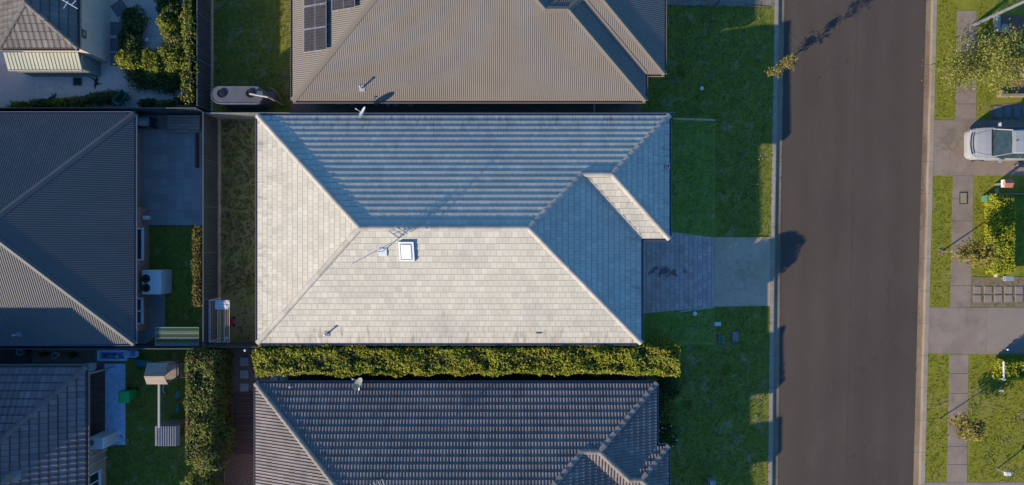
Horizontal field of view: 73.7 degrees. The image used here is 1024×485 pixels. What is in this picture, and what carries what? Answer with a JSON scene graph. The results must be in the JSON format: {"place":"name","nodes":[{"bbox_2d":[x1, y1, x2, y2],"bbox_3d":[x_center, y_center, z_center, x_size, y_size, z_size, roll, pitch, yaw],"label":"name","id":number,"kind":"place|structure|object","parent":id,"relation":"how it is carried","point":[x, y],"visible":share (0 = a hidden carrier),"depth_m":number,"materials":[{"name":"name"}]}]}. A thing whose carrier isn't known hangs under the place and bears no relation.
{"place":"outdoors","nodes":[
{"label":"outdoors","id":0,"kind":"place"},
{"bbox_2d":[32,349,105,368],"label":"path","id":1,"kind":"structure","parent":0,"point":[83,356],"depth_m":38.40,"materials":[{"name":"grey concrete"}]},
{"bbox_2d":[0,0,198,107],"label":"gravel yard","id":2,"kind":"structure","parent":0,"point":[112,78],"depth_m":38.40,"materials":[{"name":"grey gravel"}]},
{"bbox_2d":[0,64,36,106],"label":"gravel strip","id":3,"kind":"object","parent":2,"relation":"on","point":[15,86],"depth_m":38.40,"materials":[{"name":"grey gravel"}]},
{"bbox_2d":[28,98,50,106],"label":"border bush","id":4,"kind":"object","parent":2,"relation":"on","point":[42,102],"visible":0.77,"depth_m":37.68,"materials":[{"name":"green plant"}]},
{"bbox_2d":[0,0,109,61],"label":"tiled cottage","id":5,"kind":"structure","parent":2,"relation":"on","point":[42,26],"depth_m":34.91,"materials":[{"name":"tile"}]},
{"bbox_2d":[3,52,100,76],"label":"awning","id":6,"kind":"structure","parent":5,"relation":"attached to","point":[56,64],"depth_m":36.56,"materials":[{"name":"grey metal"}]},
{"bbox_2d":[47,97,70,106],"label":"border bush","id":7,"kind":"object","parent":2,"relation":"on","point":[58,102],"visible":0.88,"depth_m":37.70,"materials":[{"name":"green plant"}]},
{"bbox_2d":[66,95,90,106],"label":"border bush","id":8,"kind":"object","parent":2,"relation":"on","point":[77,101],"visible":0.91,"depth_m":37.72,"materials":[{"name":"green plant"}]},
{"bbox_2d":[84,90,109,106],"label":"border bush","id":9,"kind":"object","parent":2,"relation":"on","point":[96,99],"visible":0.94,"depth_m":37.72,"materials":[{"name":"green plant"}]},
{"bbox_2d":[99,88,130,105],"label":"border bush","id":10,"kind":"object","parent":2,"relation":"on","point":[110,95],"visible":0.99,"depth_m":37.72,"materials":[{"name":"green plant"}]},
{"bbox_2d":[110,22,122,34],"bbox_3d":[-22.212,-12.030,38.395,0.720,0.050,0.720,0,90,0],"label":"stepping stone","id":11,"kind":"object","parent":2,"relation":"on","point":[115,28],"visible":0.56,"depth_m":38.37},
{"bbox_2d":[110,0,126,16],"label":"stepping stone","id":12,"kind":"object","parent":2,"relation":"on","point":[118,6],"visible":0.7,"depth_m":38.37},
{"bbox_2d":[113,47,145,73],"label":"garden shrub","id":13,"kind":"object","parent":2,"relation":"on","point":[130,60],"visible":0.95,"depth_m":37.51,"materials":[{"name":"green plant"}]},
{"bbox_2d":[116,27,144,53],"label":"garden shrub","id":14,"kind":"object","parent":2,"relation":"on","point":[127,39],"visible":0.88,"depth_m":37.60,"materials":[{"name":"green plant"}]},
{"bbox_2d":[119,4,151,36],"bbox_3d":[-20.932,-12.317,37.777,1.659,1.274,1.773,-45,90,0],"label":"garden shrub","id":15,"kind":"object","parent":2,"relation":"on","point":[133,19],"visible":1,"depth_m":37.58,"materials":[{"name":"green plant"}]},
{"bbox_2d":[125,68,155,91],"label":"garden shrub","id":16,"kind":"object","parent":2,"relation":"on","point":[139,78],"visible":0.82,"depth_m":37.84,"materials":[{"name":"green plant"}]},
{"bbox_2d":[137,98,156,106],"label":"border bush","id":17,"kind":"object","parent":2,"relation":"on","point":[147,102],"visible":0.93,"depth_m":37.70,"materials":[{"name":"green plant"}]},
{"bbox_2d":[140,47,165,79],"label":"garden shrub","id":18,"kind":"object","parent":2,"relation":"on","point":[152,65],"visible":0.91,"depth_m":37.47,"materials":[{"name":"green plant"}]},
{"bbox_2d":[144,67,181,96],"bbox_3d":[-19.420,-8.960,38.021,2.391,0.812,1.675,0,90,0],"label":"garden shrub","id":19,"kind":"object","parent":2,"relation":"on","point":[165,84],"visible":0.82,"depth_m":37.90,"materials":[{"name":"green plant"}]},
{"bbox_2d":[154,99,175,106],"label":"border bush","id":20,"kind":"object","parent":2,"relation":"on","point":[165,103],"visible":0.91,"depth_m":37.70,"materials":[{"name":"green plant"}]},
{"bbox_2d":[153,0,184,17],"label":"garden shrub","id":21,"kind":"object","parent":2,"relation":"on","point":[172,7],"visible":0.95,"depth_m":37.62,"materials":[{"name":"green plant"}]},
{"bbox_2d":[155,12,183,34],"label":"garden shrub","id":22,"kind":"object","parent":2,"relation":"on","point":[168,23],"visible":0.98,"depth_m":37.52,"materials":[{"name":"green plant"}]},
{"bbox_2d":[156,43,184,77],"bbox_3d":[-18.780,-10.158,37.775,2.077,1.277,2.204,0,90,0],"label":"garden shrub","id":23,"kind":"object","parent":2,"relation":"on","point":[172,59],"visible":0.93,"depth_m":37.41,"materials":[{"name":"green plant"}]},
{"bbox_2d":[160,29,184,53],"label":"garden shrub","id":24,"kind":"object","parent":2,"relation":"on","point":[173,39],"visible":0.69,"depth_m":37.48,"materials":[{"name":"green plant"}]},
{"bbox_2d":[0,108,247,363],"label":"ground","id":25,"kind":"structure","parent":0,"point":[9,356],"depth_m":38.43,"materials":[{"name":"grey concrete"}]},
{"bbox_2d":[0,364,113,484],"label":"brick house","id":26,"kind":"structure","parent":25,"relation":"on","point":[44,424],"depth_m":35.42,"materials":[{"name":"grey tile"}]},
{"bbox_2d":[90,469,100,484],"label":"window","id":27,"kind":"structure","parent":26,"relation":"in","point":[95,478],"depth_m":37.42,"materials":[{"name":"black glass"}]},
{"bbox_2d":[0,111,149,345],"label":"brick house","id":28,"kind":"structure","parent":25,"relation":"on","point":[74,244],"depth_m":35.34,"materials":[{"name":"metal"}]},
{"bbox_2d":[138,227,143,260],"bbox_3d":[-20.349,0.091,37.005,0.130,1.310,1.838,0,90,0],"label":"window","id":29,"kind":"structure","parent":28,"relation":"in","point":[140,230],"depth_m":37.52,"materials":[{"name":"white paint"}]},
{"bbox_2d":[138,297,143,323],"bbox_3d":[-20.349,3.742,36.955,0.130,1.310,1.504,0,90,0],"label":"window","id":30,"kind":"structure","parent":28,"relation":"in","point":[140,300],"depth_m":37.50,"materials":[{"name":"white paint"}]},
{"bbox_2d":[90,369,104,436],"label":"timber deck","id":31,"kind":"structure","parent":25,"relation":"on","point":[97,402],"depth_m":38.28,"materials":[{"name":"grey wood"}]},
{"bbox_2d":[0,343,203,348],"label":"metal fence","id":32,"kind":"object","parent":25,"relation":"on","point":[144,346],"visible":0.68,"depth_m":37.09,"materials":[{"name":"metal"}]},
{"bbox_2d":[0,107,207,114],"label":"metal fence","id":33,"kind":"object","parent":25,"relation":"on","point":[167,111],"visible":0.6,"depth_m":37.04,"materials":[{"name":"metal"}]},
{"bbox_2d":[177,0,209,109],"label":"climbing hedge","id":34,"kind":"object","parent":25,"relation":"on","point":[190,51],"visible":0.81,"depth_m":36.62,"materials":[{"name":"green plant"}]},
{"bbox_2d":[196,0,212,111],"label":"metal fence","id":35,"kind":"object","parent":25,"relation":"on","point":[204,58],"visible":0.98,"depth_m":37.52,"materials":[{"name":"metal"}]},
{"bbox_2d":[180,408,237,484],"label":"garden tree","id":36,"kind":"object","parent":25,"relation":"on","point":[205,466],"visible":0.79,"depth_m":36.15,"materials":[{"name":"green plant"}]},
{"bbox_2d":[206,342,258,347],"bbox_3d":[-4.328,5.625,37.562,24.191,1.775,0.067,0,90,0],"label":"metal fence","id":37,"kind":"object","parent":25,"relation":"on","point":[237,345],"visible":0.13,"depth_m":37.30,"materials":[{"name":"metal"}]},
{"bbox_2d":[205,112,674,119],"bbox_3d":[-3.846,-6.954,37.487,25.156,1.825,0.060,0,90,0],"label":"metal fence","id":38,"kind":"object","parent":25,"relation":"on","point":[248,115],"visible":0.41,"depth_m":36.59,"materials":[{"name":"grey metal"}]},
{"bbox_2d":[254,380,669,484],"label":"brick house","id":39,"kind":"structure","parent":25,"relation":"on","point":[470,432],"depth_m":35.08,"materials":[{"name":"grey tile"}]},
{"bbox_2d":[255,113,671,344],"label":"brick house","id":40,"kind":"structure","parent":25,"relation":"on","point":[519,228],"depth_m":34.64,"materials":[{"name":"beige tile"}]},
{"bbox_2d":[349,234,395,267],"bbox_3d":[-6.592,0.495,32.802,2.130,1.414,0.920,-28,90,0],"label":"tv antenna","id":41,"kind":"object","parent":40,"relation":"on","point":[382,251],"visible":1,"depth_m":32.19,"materials":[{"name":"metal"}]},
{"bbox_2d":[290,0,666,102],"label":"brick house","id":42,"kind":"structure","parent":25,"relation":"on","point":[495,51],"depth_m":35.14,"materials":[{"name":"beige metal"}]},
{"bbox_2d":[304,27,325,52],"bbox_3d":[-10.131,-10.417,35.115,1.320,0.579,1.183,0,90,0],"label":"solar panel","id":43,"kind":"object","parent":42,"relation":"attached to","point":[315,39],"visible":1,"depth_m":35.08,"materials":[{"name":"glass"}]},
{"bbox_2d":[304,4,325,29],"bbox_3d":[-10.131,-11.607,35.115,1.320,0.579,1.169,0,90,0],"label":"solar panel","id":44,"kind":"object","parent":42,"relation":"on","point":[315,16],"visible":1,"depth_m":35.08,"materials":[{"name":"glass"}]},
{"bbox_2d":[332,0,354,10],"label":"solar panel","id":45,"kind":"object","parent":42,"relation":"on","point":[337,5],"visible":1,"depth_m":34.44,"materials":[{"name":"glass"}]},
{"bbox_2d":[768,0,783,484],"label":"kerb","id":46,"kind":"structure","parent":25,"relation":"on","point":[775,262],"depth_m":39.26,"materials":[{"name":"concrete"}]},
{"bbox_2d":[913,0,936,484],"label":"kerb","id":47,"kind":"structure","parent":25,"relation":"on","point":[924,269],"depth_m":39.26,"materials":[{"name":"concrete"}]},
{"bbox_2d":[138,294,164,342],"bbox_3d":[-20.333,4.333,38.410,1.636,0.040,2.848,0,90,0],"label":"paved pad","id":48,"kind":"object","parent":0,"point":[156,310],"visible":0.84,"depth_m":38.39,"materials":[{"name":"concrete"}]},
{"bbox_2d":[106,349,198,484],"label":"play lawn","id":49,"kind":"structure","parent":0,"point":[151,398],"depth_m":38.40,"materials":[{"name":"green plant"}]},
{"bbox_2d":[97,350,128,360],"bbox_3d":[-22.333,6.303,38.260,1.660,0.280,0.600,0,90,0],"label":"water play tray","id":50,"kind":"object","parent":49,"relation":"on","point":[100,354],"visible":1,"depth_m":38.13,"materials":[{"name":"blue plastic"}]},
{"bbox_2d":[104,364,125,444],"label":"patio","id":51,"kind":"structure","parent":49,"relation":"on","point":[115,415],"depth_m":38.37,"materials":[{"name":"grey concrete"}]},
{"bbox_2d":[90,431,117,448],"bbox_3d":[-22.538,10.881,37.660,0.840,1.480,0.620,0,90,0],"label":"air conditioner","id":52,"kind":"object","parent":51,"relation":"on","point":[103,439],"visible":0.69,"depth_m":37.25,"materials":[{"name":"white plastic"}]},
{"bbox_2d":[118,387,138,402],"bbox_3d":[-21.270,8.426,37.880,0.590,1.040,0.710,0,90,0],"label":"wheelie bin","id":53,"kind":"object","parent":49,"relation":"on","point":[128,395],"visible":1,"depth_m":37.40,"materials":[{"name":"green plastic"}]},
{"bbox_2d":[123,349,139,357],"bbox_3d":[-21.303,6.212,38.199,0.880,0.398,0.500,0,90,0],"label":"ride on car","id":54,"kind":"object","parent":49,"relation":"on","point":[131,353],"visible":0.9,"depth_m":38.11,"materials":[{"name":"blue plastic"}]},
{"bbox_2d":[135,358,185,427],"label":"play tower","id":55,"kind":"structure","parent":49,"relation":"on","point":[160,372],"depth_m":36.46,"materials":[{"name":"beige wood"}]},
{"bbox_2d":[155,419,187,445],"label":"cubby house","id":56,"kind":"structure","parent":49,"relation":"on","point":[170,432],"depth_m":36.78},
{"bbox_2d":[138,129,202,224],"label":"patio","id":57,"kind":"structure","parent":0,"point":[171,184],"depth_m":38.38,"materials":[{"name":"stone"}]},
{"bbox_2d":[138,115,202,128],"bbox_3d":[-20.030,-6.755,38.385,5.394,0.001,0.794,0,90,0],"label":"patio strip","id":58,"kind":"object","parent":57,"relation":"on","point":[162,122],"depth_m":38.38,"materials":[{"name":"concrete"}]},
{"bbox_2d":[138,117,157,128],"bbox_3d":[-20.152,-6.636,37.850,1.120,1.100,0.560,0,90,0],"label":"barbecue","id":59,"kind":"object","parent":58,"relation":"on","point":[146,122],"visible":0.91,"depth_m":37.58,"materials":[{"name":"metal"}]},
{"bbox_2d":[167,115,199,132],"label":"timber platform","id":60,"kind":"structure","parent":58,"relation":"on","point":[183,123],"depth_m":38.20,"materials":[{"name":"grey wood"}]},
{"bbox_2d":[195,133,198,167],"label":"timber beam","id":61,"kind":"structure","parent":57,"relation":"on","point":[196,150],"depth_m":38.16,"materials":[{"name":"brown wood"}]},
{"bbox_2d":[149,226,202,342],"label":"lawn","id":62,"kind":"structure","parent":0,"point":[173,264],"depth_m":38.40,"materials":[{"name":"green plant"}]},
{"bbox_2d":[142,269,171,293],"bbox_3d":[-19.608,2.164,37.703,1.020,1.295,1.320,0,90,0],"label":"heat pump","id":63,"kind":"object","parent":62,"relation":"on","point":[156,281],"visible":1,"depth_m":37.10,"materials":[{"name":"white metal"}]},
{"bbox_2d":[155,327,202,345],"bbox_3d":[-18.090,5.077,37.639,2.387,1.523,1.019,0,90,0],"label":"clothesline","id":64,"kind":"object","parent":62,"relation":"on","point":[162,342],"visible":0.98,"depth_m":36.88,"materials":[{"name":"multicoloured metal"}]},
{"bbox_2d":[189,225,215,306],"bbox_3d":[-16.969,1.302,37.454,1.178,1.892,4.562,0,90,0],"label":"clipped hedge","id":65,"kind":"object","parent":62,"relation":"on","point":[198,266],"visible":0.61,"depth_m":36.77,"materials":[{"name":"green plant"}]},
{"bbox_2d":[221,119,254,341],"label":"side yard","id":66,"kind":"structure","parent":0,"point":[235,311],"depth_m":38.40,"materials":[{"name":"soil"}]},
{"bbox_2d":[202,112,220,347],"bbox_3d":[-16.450,-0.682,37.413,0.130,1.975,12.575,0,90,0],"label":"metal fence","id":67,"kind":"object","parent":66,"relation":"on","point":[211,206],"visible":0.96,"depth_m":37.48,"materials":[{"name":"metal"}]},
{"bbox_2d":[209,298,229,341],"bbox_3d":[-15.821,4.251,37.639,1.132,1.523,2.292,0,90,0],"label":"clothesline","id":68,"kind":"object","parent":66,"relation":"on","point":[212,300],"visible":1,"depth_m":36.88,"materials":[{"name":"white paint"}]},
{"bbox_2d":[215,300,229,308],"bbox_3d":[-15.639,3.361,36.880,0.786,0.063,0.495,0,90,0],"label":"towel","id":69,"kind":"object","parent":68,"relation":"on","point":[220,304],"visible":1,"depth_m":36.87,"materials":[{"name":"fabric"}]},
{"bbox_2d":[220,120,254,339],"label":"weeds","id":70,"kind":"object","parent":66,"relation":"on","point":[240,216],"visible":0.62,"depth_m":38.37,"materials":[{"name":"green plant"}]},
{"bbox_2d":[224,348,268,484],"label":"mulch path","id":71,"kind":"structure","parent":0,"point":[239,470],"depth_m":38.40,"materials":[{"name":"brown soil"}]},
{"bbox_2d":[183,342,234,464],"bbox_3d":[-16.460,8.739,37.095,2.025,2.609,6.423,0,90,0],"label":"clipped hedge","id":72,"kind":"object","parent":71,"relation":"on","point":[209,386],"visible":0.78,"depth_m":36.12,"materials":[{"name":"green plant"}]},
{"bbox_2d":[235,392,253,453],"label":"boardwalk","id":73,"kind":"structure","parent":71,"relation":"on","point":[244,416],"depth_m":38.31,"materials":[{"name":"brown wood"}]},
{"bbox_2d":[213,0,292,111],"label":"back lawn","id":74,"kind":"structure","parent":0,"point":[278,58],"depth_m":38.40,"materials":[{"name":"green plant"}]},
{"bbox_2d":[211,86,283,109],"bbox_3d":[-14.488,-8.037,37.377,3.350,2.047,1.180,0,90,0],"label":"water tank","id":75,"kind":"object","parent":74,"relation":"on","point":[243,98],"visible":1,"depth_m":36.66,"materials":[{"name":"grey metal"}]},
{"bbox_2d":[291,102,640,111],"bbox_3d":[-2.576,-7.530,38.394,19.697,0.001,0.697,0,90,0],"label":"mulch strip","id":76,"kind":"object","parent":74,"relation":"on","point":[492,107],"visible":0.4,"depth_m":38.39,"materials":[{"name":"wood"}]},
{"bbox_2d":[269,372,646,379],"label":"dark side path","id":77,"kind":"structure","parent":0,"point":[512,376],"depth_m":38.40,"materials":[{"name":"soil"}]},
{"bbox_2d":[251,337,680,377],"bbox_3d":[-2.277,6.202,36.856,22.784,3.087,2.086,0,90,0],"label":"clipped hedge","id":78,"kind":"object","parent":77,"relation":"on","point":[647,357],"visible":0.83,"depth_m":35.73,"materials":[{"name":"green plant"}]},
{"bbox_2d":[644,118,714,344],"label":"front lawn","id":79,"kind":"structure","parent":0,"point":[659,319],"depth_m":38.72,"materials":[{"name":"green plant"}]},
{"bbox_2d":[644,232,714,312],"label":"paved driveway","id":80,"kind":"structure","parent":0,"point":[688,263],"depth_m":38.63,"materials":[{"name":"grey concrete"}]},
{"bbox_2d":[641,3,774,484],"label":"lawn","id":81,"kind":"structure","parent":0,"point":[758,318],"depth_m":38.97,"materials":[{"name":"green plant"}]},
{"bbox_2d":[106,0,775,484],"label":"grass","id":82,"kind":"structure","parent":81,"relation":"on","point":[644,104],"depth_m":38.78,"materials":[{"name":"green plant"}]},
{"bbox_2d":[659,399,675,426],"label":"front shrub","id":83,"kind":"object","parent":81,"relation":"on","point":[666,415],"visible":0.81,"depth_m":37.80,"materials":[{"name":"green plant"}]},
{"bbox_2d":[656,373,681,401],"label":"front shrub","id":84,"kind":"object","parent":81,"relation":"on","point":[670,388],"visible":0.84,"depth_m":37.73,"materials":[{"name":"green plant"}]},
{"bbox_2d":[659,421,679,446],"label":"front shrub","id":85,"kind":"object","parent":81,"relation":"on","point":[668,436],"visible":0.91,"depth_m":37.79,"materials":[{"name":"green plant"}]},
{"bbox_2d":[761,53,799,80],"bbox_3d":[14.781,-9.621,37.727,1.138,3.045,1.251,39,90,0],"label":"young street tree","id":86,"kind":"object","parent":81,"relation":"on","point":[778,69],"visible":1,"depth_m":37.28,"materials":[{"name":"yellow plant"}]},
{"bbox_2d":[667,0,774,6],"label":"neighbour driveway","id":87,"kind":"structure","parent":0,"point":[748,3],"depth_m":38.96,"materials":[{"name":"concrete"}]},
{"bbox_2d":[714,237,770,306],"bbox_3d":[13.171,1.671,39.040,3.334,0.356,3.960,0,90,0],"label":"driveway crossing","id":88,"kind":"object","parent":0,"point":[735,267],"visible":1,"depth_m":39.05,"materials":[{"name":"concrete"}]},
{"bbox_2d":[778,0,925,484],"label":"road","id":89,"kind":"structure","parent":0,"point":[852,117],"depth_m":39.31,"materials":[{"name":"grey asphalt"}]},
{"bbox_2d":[232,3,927,478],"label":"leaf litter","id":90,"kind":"object","parent":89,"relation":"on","point":[712,261],"visible":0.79,"depth_m":39.06,"materials":[{"name":"brown plant"}]},
{"bbox_2d":[929,307,986,353],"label":"driveway","id":91,"kind":"structure","parent":0,"point":[959,330],"depth_m":39.19,"materials":[{"name":"concrete"}]},
{"bbox_2d":[947,354,968,481],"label":"footpath","id":92,"kind":"structure","parent":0,"point":[957,447],"depth_m":39.19,"materials":[{"name":"concrete"}]},
{"bbox_2d":[950,176,973,306],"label":"footpath","id":93,"kind":"structure","parent":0,"point":[962,229],"depth_m":39.19,"materials":[{"name":"concrete"}]},
{"bbox_2d":[955,11,976,119],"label":"footpath","id":94,"kind":"structure","parent":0,"point":[965,108],"depth_m":39.19,"materials":[{"name":"concrete"}]},
{"bbox_2d":[925,0,1023,481],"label":"verge","id":95,"kind":"structure","parent":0,"point":[946,244],"depth_m":39.20,"materials":[{"name":"green plant"}]},
{"bbox_2d":[111,1,1023,484],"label":"clover","id":96,"kind":"object","parent":95,"relation":"on","point":[689,209],"visible":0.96,"depth_m":38.80,"materials":[{"name":"green plant"}]},
{"bbox_2d":[921,41,988,98],"bbox_3d":[24.324,-9.387,37.573,2.934,3.361,3.158,0,90,0],"label":"street tree","id":97,"kind":"object","parent":95,"relation":"on","point":[957,74],"visible":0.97,"depth_m":37.04,"materials":[{"name":"green plant"}]},
{"bbox_2d":[939,412,988,445],"bbox_3d":[25.012,10.198,37.824,1.948,2.877,1.634,19,90,0],"label":"young street tree","id":98,"kind":"object","parent":95,"relation":"on","point":[965,424],"visible":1,"depth_m":37.22,"materials":[{"name":"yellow plant"}]},
{"bbox_2d":[944,24,987,69],"bbox_3d":[25.326,-10.634,38.055,2.641,2.411,2.704,-34,90,0],"label":"bare shrub","id":99,"kind":"object","parent":95,"relation":"on","point":[960,43],"visible":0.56,"depth_m":37.89,"materials":[{"name":"green plant"}]},
{"bbox_2d":[942,234,1004,267],"bbox_3d":[25.065,0.517,37.579,2.238,3.363,1.764,17,90,0],"label":"young street tree","id":100,"kind":"object","parent":95,"relation":"on","point":[973,252],"visible":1,"depth_m":36.69,"materials":[{"name":"green plant"}]},
{"bbox_2d":[946,18,1023,101],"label":"street tree","id":101,"kind":"object","parent":95,"relation":"on","point":[1003,54],"visible":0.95,"depth_m":35.79,"materials":[{"name":"green plant"}]},
{"bbox_2d":[971,277,1023,306],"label":"garden bed","id":102,"kind":"object","parent":95,"relation":"on","point":[982,282],"visible":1,"depth_m":39.18,"materials":[{"name":"beige soil"}]},
{"bbox_2d":[973,0,1023,26],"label":"light pole","id":103,"kind":"object","parent":95,"relation":"on","point":[983,20],"visible":1,"depth_m":37.23,"materials":[{"name":"grey metal"}]},
{"bbox_2d":[983,193,1015,274],"bbox_3d":[27.622,-0.484,38.655,1.439,1.090,4.659,0,90,0],"label":"clipped hedge","id":104,"kind":"object","parent":95,"relation":"on","point":[1000,218],"visible":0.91,"depth_m":38.31,"materials":[{"name":"green plant"}]},
{"bbox_2d":[990,102,1023,119],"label":"garden bed","id":105,"kind":"object","parent":95,"relation":"on","point":[992,112],"visible":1,"depth_m":39.18,"materials":[{"name":"beige soil"}]},
{"bbox_2d":[991,357,1023,381],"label":"clipped hedge","id":106,"kind":"object","parent":95,"relation":"on","point":[1014,369],"visible":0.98,"depth_m":38.42,"materials":[{"name":"green plant"}]},
{"bbox_2d":[999,16,1023,92],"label":"garden bed","id":107,"kind":"object","parent":95,"relation":"on","point":[1018,20],"visible":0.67,"depth_m":39.18,"materials":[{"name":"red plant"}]},
{"bbox_2d":[925,482,1023,484],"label":"driveway","id":108,"kind":"structure","parent":0,"point":[973,483],"depth_m":39.19,"materials":[{"name":"concrete"}]},
{"bbox_2d":[933,120,1023,175],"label":"driveway","id":109,"kind":"structure","parent":0,"point":[950,159],"depth_m":39.19,"materials":[{"name":"concrete"}]},
{"bbox_2d":[964,123,1023,162],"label":"parked car","id":110,"kind":"object","parent":109,"relation":"on","point":[999,144],"visible":1,"depth_m":38.21,"materials":[{"name":"white paint"}]},
{"bbox_2d":[986,308,1023,353],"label":"driveway","id":111,"kind":"structure","parent":0,"point":[1005,328],"depth_m":39.19,"materials":[{"name":"concrete"}]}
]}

